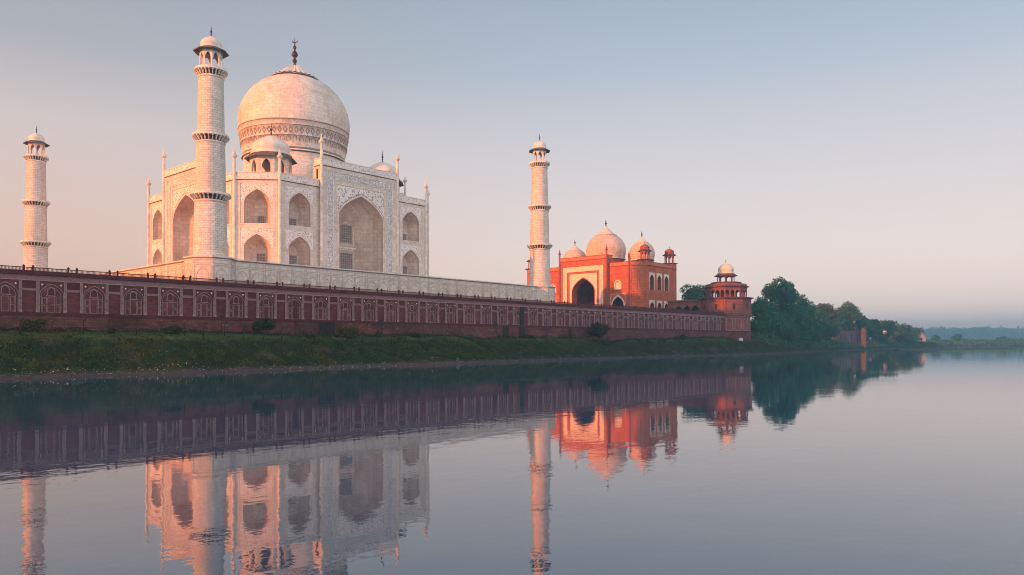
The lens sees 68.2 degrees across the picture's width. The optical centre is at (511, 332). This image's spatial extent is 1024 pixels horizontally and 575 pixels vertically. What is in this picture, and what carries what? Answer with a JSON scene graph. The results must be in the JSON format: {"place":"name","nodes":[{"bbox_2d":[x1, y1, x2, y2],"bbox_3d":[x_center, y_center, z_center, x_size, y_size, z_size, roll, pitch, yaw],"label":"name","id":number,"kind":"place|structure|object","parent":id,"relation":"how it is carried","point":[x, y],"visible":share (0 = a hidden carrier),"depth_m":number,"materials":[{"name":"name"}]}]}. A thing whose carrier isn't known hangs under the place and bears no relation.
{"place":"outdoors","nodes":[
{"label":"outdoors","id":0,"kind":"place"},
{"bbox_2d":[102,255,555,302],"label":"marble platform","id":1,"kind":"structure","parent":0,"point":[206,267],"depth_m":150.51,"materials":[{"name":"white stone"}]},
{"bbox_2d":[20,126,50,270],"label":"minaret","id":2,"kind":"object","parent":1,"relation":"on","point":[35,243],"visible":0.99,"depth_m":192.55,"materials":[{"name":"stone"}]},
{"bbox_2d":[189,28,231,256],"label":"minaret","id":3,"kind":"object","parent":1,"relation":"on","point":[210,196],"visible":0.99,"depth_m":131.71,"materials":[{"name":"stone"}]},
{"bbox_2d":[146,40,429,275],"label":"mausoleum","id":4,"kind":"structure","parent":1,"relation":"on","point":[300,190],"depth_m":183.31,"materials":[{"name":"stone"}]},
{"bbox_2d":[527,134,552,285],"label":"minaret","id":5,"kind":"object","parent":1,"relation":"on","point":[539,246],"visible":1,"depth_m":200.78,"materials":[{"name":"stone"}]},
{"bbox_2d":[0,346,1023,574],"bbox_3d":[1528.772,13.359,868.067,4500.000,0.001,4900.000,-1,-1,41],"label":"river water","id":6,"kind":"structure","parent":0,"point":[878,462],"depth_m":21.81,"materials":[{"name":"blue liquid"}]},
{"bbox_2d":[0,331,1023,378],"bbox_3d":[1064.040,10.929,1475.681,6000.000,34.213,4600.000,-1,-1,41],"label":"ground","id":7,"kind":"structure","parent":0,"point":[157,360],"depth_m":117.28,"materials":[{"name":"green plant"}]},
{"bbox_2d":[21,318,47,331],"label":"bush","id":8,"kind":"object","parent":7,"relation":"on","point":[36,325],"visible":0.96,"depth_m":98.20,"materials":[{"name":"green plant"}]},
{"bbox_2d":[107,328,115,333],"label":"bush","id":9,"kind":"object","parent":7,"relation":"on","point":[112,330],"visible":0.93,"depth_m":103.98,"materials":[{"name":"green plant"}]},
{"bbox_2d":[162,325,181,333],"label":"bush","id":10,"kind":"object","parent":7,"relation":"on","point":[172,330],"visible":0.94,"depth_m":111.42,"materials":[{"name":"green plant"}]},
{"bbox_2d":[10,317,459,343],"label":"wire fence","id":11,"kind":"object","parent":7,"relation":"on","point":[108,331],"visible":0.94,"depth_m":113.75,"materials":[{"name":"metal"}]},
{"bbox_2d":[251,318,275,334],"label":"bush","id":12,"kind":"object","parent":7,"relation":"on","point":[268,324],"visible":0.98,"depth_m":123.61,"materials":[{"name":"green plant"}]},
{"bbox_2d":[15,355,641,373],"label":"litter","id":13,"kind":"object","parent":7,"relation":"on","point":[222,370],"visible":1,"depth_m":98.28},
{"bbox_2d":[336,325,360,338],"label":"bush","id":14,"kind":"object","parent":7,"relation":"on","point":[353,332],"visible":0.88,"depth_m":136.00,"materials":[{"name":"green plant"}]},
{"bbox_2d":[0,269,726,340],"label":"terrace wall","id":15,"kind":"structure","parent":7,"relation":"on","point":[100,302],"depth_m":133.24,"materials":[{"name":"red stone"}]},
{"bbox_2d":[318,322,334,335],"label":"door","id":16,"kind":"structure","parent":15,"relation":"in","point":[324,327],"depth_m":137.93,"materials":[{"name":"brown wood"}]},
{"bbox_2d":[0,264,722,313],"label":"terrace railing","id":17,"kind":"object","parent":15,"relation":"on","point":[117,273],"visible":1,"depth_m":135.96,"materials":[{"name":"stone"}]},
{"bbox_2d":[503,326,508,337],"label":"door","id":18,"kind":"structure","parent":15,"relation":"in","point":[505,328],"depth_m":174.95,"materials":[{"name":"brown wood"}]},
{"bbox_2d":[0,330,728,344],"bbox_3d":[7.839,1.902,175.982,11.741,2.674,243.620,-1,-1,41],"label":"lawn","id":19,"kind":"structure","parent":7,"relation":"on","point":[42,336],"depth_m":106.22,"materials":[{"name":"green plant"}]},
{"bbox_2d":[0,326,731,344],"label":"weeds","id":20,"kind":"object","parent":7,"relation":"on","point":[3,328],"visible":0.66,"depth_m":135.70,"materials":[{"name":"green plant"}]},
{"bbox_2d":[1,350,750,376],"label":"pebbles","id":21,"kind":"object","parent":7,"relation":"on","point":[284,366],"visible":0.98,"depth_m":103.10,"materials":[{"name":"grey stone"}]},
{"bbox_2d":[374,332,383,337],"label":"bush","id":22,"kind":"object","parent":7,"relation":"on","point":[377,334],"visible":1,"depth_m":142.12,"materials":[{"name":"green plant"}]},
{"bbox_2d":[407,332,420,337],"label":"bush","id":23,"kind":"object","parent":7,"relation":"on","point":[416,334],"visible":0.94,"depth_m":149.34,"materials":[{"name":"green plant"}]},
{"bbox_2d":[463,334,474,338],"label":"bush","id":24,"kind":"object","parent":7,"relation":"on","point":[469,336],"visible":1,"depth_m":160.29,"materials":[{"name":"green plant"}]},
{"bbox_2d":[525,335,535,338],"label":"bush","id":25,"kind":"object","parent":7,"relation":"on","point":[531,336],"visible":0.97,"depth_m":175.85,"materials":[{"name":"green plant"}]},
{"bbox_2d":[587,322,609,344],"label":"tree","id":26,"kind":"object","parent":7,"relation":"on","point":[598,329],"visible":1,"depth_m":195.68,"materials":[{"name":"green plant"}]},
{"bbox_2d":[679,334,686,339],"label":"bush","id":27,"kind":"object","parent":7,"relation":"on","point":[683,337],"visible":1,"depth_m":230.00,"materials":[{"name":"green plant"}]},
{"bbox_2d":[679,284,713,299],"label":"leafy tree","id":28,"kind":"object","parent":7,"relation":"on","point":[694,292],"visible":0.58,"depth_m":323.12,"materials":[{"name":"green plant"}]},
{"bbox_2d":[750,319,769,337],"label":"leafy tree","id":29,"kind":"object","parent":7,"relation":"on","point":[757,326],"visible":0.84,"depth_m":285.38,"materials":[{"name":"green plant"}]},
{"bbox_2d":[751,296,776,333],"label":"leafy tree","id":30,"kind":"object","parent":7,"relation":"on","point":[761,305],"visible":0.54,"depth_m":296.75,"materials":[{"name":"green plant"}]},
{"bbox_2d":[754,310,788,337],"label":"leafy tree","id":31,"kind":"object","parent":7,"relation":"on","point":[775,321],"visible":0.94,"depth_m":286.86,"materials":[{"name":"green plant"}]},
{"bbox_2d":[761,276,799,326],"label":"leafy tree","id":32,"kind":"object","parent":7,"relation":"on","point":[784,294],"visible":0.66,"depth_m":315.44,"materials":[{"name":"green plant"}]},
{"bbox_2d":[779,322,799,342],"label":"leafy tree","id":33,"kind":"object","parent":7,"relation":"on","point":[792,335],"visible":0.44,"depth_m":304.65,"materials":[{"name":"green plant"}]},
{"bbox_2d":[794,309,812,341],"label":"leafy tree","id":34,"kind":"object","parent":7,"relation":"on","point":[802,316],"visible":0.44,"depth_m":330.29,"materials":[{"name":"green plant"}]},
{"bbox_2d":[793,294,821,336],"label":"leafy tree","id":35,"kind":"object","parent":7,"relation":"on","point":[803,303],"visible":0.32,"depth_m":336.25,"materials":[{"name":"green plant"}]},
{"bbox_2d":[807,319,825,340],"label":"leafy tree","id":36,"kind":"object","parent":7,"relation":"on","point":[820,333],"visible":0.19,"depth_m":359.73,"materials":[{"name":"green plant"}]},
{"bbox_2d":[811,308,832,342],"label":"leafy tree","id":37,"kind":"object","parent":7,"relation":"on","point":[820,316],"visible":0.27,"depth_m":369.54,"materials":[{"name":"green plant"}]},
{"bbox_2d":[815,303,840,339],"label":"leafy tree","id":38,"kind":"object","parent":7,"relation":"on","point":[827,308],"visible":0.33,"depth_m":397.84,"materials":[{"name":"green plant"}]},
{"bbox_2d":[821,323,840,340],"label":"leafy tree","id":39,"kind":"object","parent":7,"relation":"on","point":[834,331],"visible":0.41,"depth_m":399.67,"materials":[{"name":"green plant"}]},
{"bbox_2d":[751,332,919,348],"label":"undergrowth","id":40,"kind":"object","parent":7,"relation":"on","point":[804,343],"visible":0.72,"depth_m":367.56,"materials":[{"name":"green plant"}]},
{"bbox_2d":[830,313,848,337],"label":"leafy tree","id":41,"kind":"object","parent":7,"relation":"on","point":[840,320],"visible":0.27,"depth_m":452.34,"materials":[{"name":"green plant"}]},
{"bbox_2d":[832,330,860,343],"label":"old brick wall","id":42,"kind":"structure","parent":7,"relation":"on","point":[854,336],"depth_m":434.08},
{"bbox_2d":[836,301,864,330],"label":"leafy tree","id":43,"kind":"object","parent":7,"relation":"on","point":[851,312],"visible":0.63,"depth_m":457.28,"materials":[{"name":"green plant"}]},
{"bbox_2d":[860,327,867,347],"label":"brick bastion","id":44,"kind":"object","parent":7,"relation":"on","point":[863,331],"visible":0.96,"depth_m":435.11,"materials":[{"name":"red brick"}]},
{"bbox_2d":[855,316,874,338],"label":"leafy tree","id":45,"kind":"object","parent":7,"relation":"on","point":[866,323],"visible":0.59,"depth_m":467.83,"materials":[{"name":"green plant"}]},
{"bbox_2d":[870,319,879,340],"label":"leafy tree","id":46,"kind":"object","parent":7,"relation":"on","point":[875,324],"visible":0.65,"depth_m":474.55,"materials":[{"name":"green plant"}]},
{"bbox_2d":[876,327,890,341],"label":"leafy tree","id":47,"kind":"object","parent":7,"relation":"on","point":[882,336],"visible":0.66,"depth_m":483.66,"materials":[{"name":"green plant"}]},
{"bbox_2d":[871,320,898,339],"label":"leafy tree","id":48,"kind":"object","parent":7,"relation":"on","point":[891,325],"visible":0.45,"depth_m":491.15,"materials":[{"name":"green plant"}]},
{"bbox_2d":[889,323,912,341],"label":"leafy tree","id":49,"kind":"object","parent":7,"relation":"on","point":[901,333],"visible":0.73,"depth_m":515.05,"materials":[{"name":"green plant"}]},
{"bbox_2d":[890,334,916,341],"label":"leafy tree","id":50,"kind":"object","parent":7,"relation":"on","point":[913,338],"visible":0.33,"depth_m":524.45,"materials":[{"name":"green plant"}]},
{"bbox_2d":[908,327,923,340],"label":"leafy tree","id":51,"kind":"object","parent":7,"relation":"on","point":[916,331],"visible":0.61,"depth_m":554.97,"materials":[{"name":"green plant"}]},
{"bbox_2d":[917,332,926,341],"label":"riverside house","id":52,"kind":"structure","parent":7,"relation":"on","point":[923,336],"depth_m":555.00,"materials":[{"name":"paint"}]},
{"bbox_2d":[931,335,939,342],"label":"round tree","id":53,"kind":"object","parent":7,"relation":"on","point":[935,337],"visible":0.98,"depth_m":758.35,"materials":[{"name":"green plant"}]},
{"bbox_2d":[951,334,961,340],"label":"round tree","id":54,"kind":"object","parent":7,"relation":"on","point":[957,337],"visible":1,"depth_m":766.77,"materials":[{"name":"green plant"}]},
{"bbox_2d":[921,325,1023,338],"bbox_3d":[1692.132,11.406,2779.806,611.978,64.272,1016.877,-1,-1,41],"label":"distant woodland","id":55,"kind":"object","parent":7,"relation":"on","point":[987,332],"visible":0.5,"depth_m":2550.58,"materials":[{"name":"green plant"}]},
{"bbox_2d":[926,338,1023,346],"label":"scrub","id":56,"kind":"object","parent":7,"relation":"on","point":[983,342],"visible":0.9,"depth_m":765.81,"materials":[{"name":"green plant"}]},
{"bbox_2d":[995,336,1007,340],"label":"round tree","id":57,"kind":"object","parent":7,"relation":"on","point":[1003,337],"visible":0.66,"depth_m":837.88,"materials":[{"name":"green plant"}]},
{"bbox_2d":[0,0,1023,337],"label":"sky","id":58,"kind":"structure","parent":0,"point":[868,154],"materials":[{"name":"blue"}]},
{"bbox_2d":[525,221,677,309],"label":"mosque","id":59,"kind":"structure","parent":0,"point":[603,271],"depth_m":292.03,"materials":[{"name":"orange stone"}]},
{"bbox_2d":[699,261,753,340],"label":"corner tower","id":60,"kind":"structure","parent":0,"point":[731,305],"depth_m":262.83,"materials":[{"name":"stone"}]},
{"bbox_2d":[895,348,1012,349],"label":"sandbar","id":61,"kind":"structure","parent":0,"point":[960,348],"depth_m":435.59,"materials":[{"name":"sand"}]},
{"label":"terrace floor","id":62,"kind":"structure","parent":0,"visible":0},
{"bbox_2d":[667,299,700,311],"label":"arcade wing","id":63,"kind":"structure","parent":62,"relation":"on","point":[692,305],"depth_m":277.92,"materials":[{"name":"stone"}]}
]}

